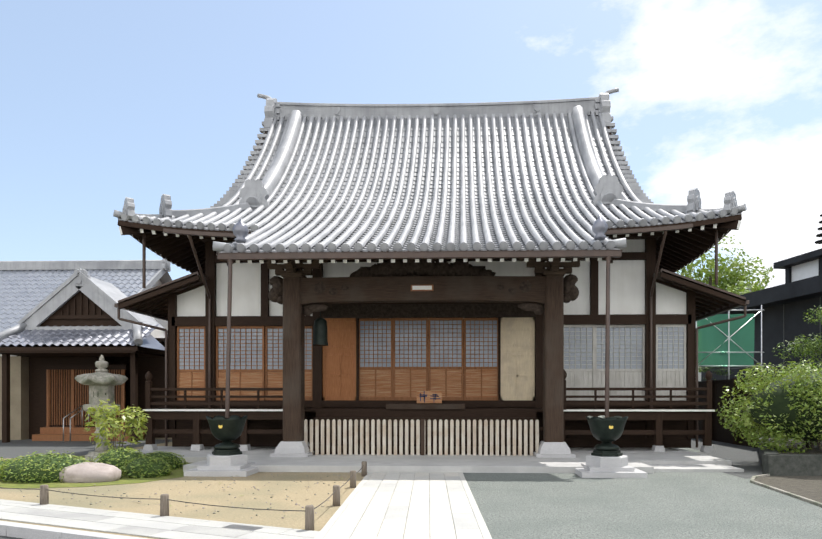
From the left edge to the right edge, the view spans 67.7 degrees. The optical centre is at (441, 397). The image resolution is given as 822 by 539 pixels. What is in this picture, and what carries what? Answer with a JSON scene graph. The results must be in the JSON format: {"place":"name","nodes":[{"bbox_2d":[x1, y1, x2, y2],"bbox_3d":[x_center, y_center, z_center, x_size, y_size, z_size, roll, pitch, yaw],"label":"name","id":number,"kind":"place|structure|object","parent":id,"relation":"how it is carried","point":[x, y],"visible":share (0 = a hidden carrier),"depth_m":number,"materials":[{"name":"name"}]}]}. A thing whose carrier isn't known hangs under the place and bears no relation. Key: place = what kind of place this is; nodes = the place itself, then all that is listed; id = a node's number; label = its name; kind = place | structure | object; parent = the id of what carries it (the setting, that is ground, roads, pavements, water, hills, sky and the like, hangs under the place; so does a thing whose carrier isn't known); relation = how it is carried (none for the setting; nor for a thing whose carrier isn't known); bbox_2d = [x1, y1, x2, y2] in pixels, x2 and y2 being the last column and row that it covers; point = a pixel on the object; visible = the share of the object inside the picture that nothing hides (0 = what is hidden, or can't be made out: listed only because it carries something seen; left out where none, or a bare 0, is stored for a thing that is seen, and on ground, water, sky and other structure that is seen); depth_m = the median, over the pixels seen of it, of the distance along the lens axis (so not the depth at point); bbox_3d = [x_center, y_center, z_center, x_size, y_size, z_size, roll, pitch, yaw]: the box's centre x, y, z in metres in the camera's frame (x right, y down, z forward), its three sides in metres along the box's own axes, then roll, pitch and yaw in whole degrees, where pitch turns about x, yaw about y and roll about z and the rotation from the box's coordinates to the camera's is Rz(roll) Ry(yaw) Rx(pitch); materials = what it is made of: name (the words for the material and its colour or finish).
{"place":"outdoors","nodes":[
{"label":"outdoors","id":0,"kind":"place"},
{"bbox_2d":[0,259,171,442],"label":"building","id":1,"kind":"structure","parent":0,"point":[62,326],"depth_m":21.40,"materials":[{"name":"grey tile"}]},
{"bbox_2d":[0,436,821,538],"bbox_3d":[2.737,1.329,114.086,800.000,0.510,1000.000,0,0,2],"label":"ground","id":2,"kind":"structure","parent":0,"point":[723,490],"depth_m":8.80,"materials":[{"name":"concrete"}]},
{"bbox_2d":[59,355,127,482],"bbox_3d":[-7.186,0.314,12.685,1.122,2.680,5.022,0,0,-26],"label":"lantern","id":3,"kind":"object","parent":2,"relation":"on","point":[101,382],"visible":0.77,"depth_m":14.17,"materials":[{"name":"stone"}]},
{"bbox_2d":[0,461,366,530],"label":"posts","id":4,"kind":"object","parent":2,"relation":"on","point":[164,499],"visible":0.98,"depth_m":8.06,"materials":[{"name":"brown wood"}]},
{"bbox_2d":[0,235,821,483],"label":"plants","id":5,"kind":"object","parent":2,"relation":"on","point":[787,408],"visible":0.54,"depth_m":12.53,"materials":[{"name":"green plant"}]},
{"bbox_2d":[184,415,646,477],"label":"rainwater urns","id":6,"kind":"object","parent":2,"relation":"on","point":[606,458],"visible":1,"depth_m":11.55,"materials":[{"name":"metal"}]},
{"bbox_2d":[216,250,622,457],"bbox_3d":[-0.444,-1.111,14.119,8.260,4.890,4.646,0,0,2],"label":"entrance porch","id":7,"kind":"object","parent":2,"relation":"on","point":[423,429],"visible":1,"depth_m":14.03,"materials":[{"name":"wood"}]},
{"bbox_2d":[114,224,748,451],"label":"hall","id":8,"kind":"structure","parent":2,"relation":"on","point":[473,355],"depth_m":16.44,"materials":[{"name":"paint"}]},
{"bbox_2d":[113,88,746,274],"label":"roof","id":9,"kind":"structure","parent":8,"relation":"on","point":[556,174],"depth_m":18.12,"materials":[{"name":"tile"}]},
{"bbox_2d":[0,0,821,286],"label":"sky","id":10,"kind":"structure","parent":0,"point":[103,103],"materials":[{"name":"blue"}]},
{"bbox_2d":[696,214,821,447],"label":"neighboring building","id":11,"kind":"structure","parent":0,"point":[767,324],"depth_m":27.29,"materials":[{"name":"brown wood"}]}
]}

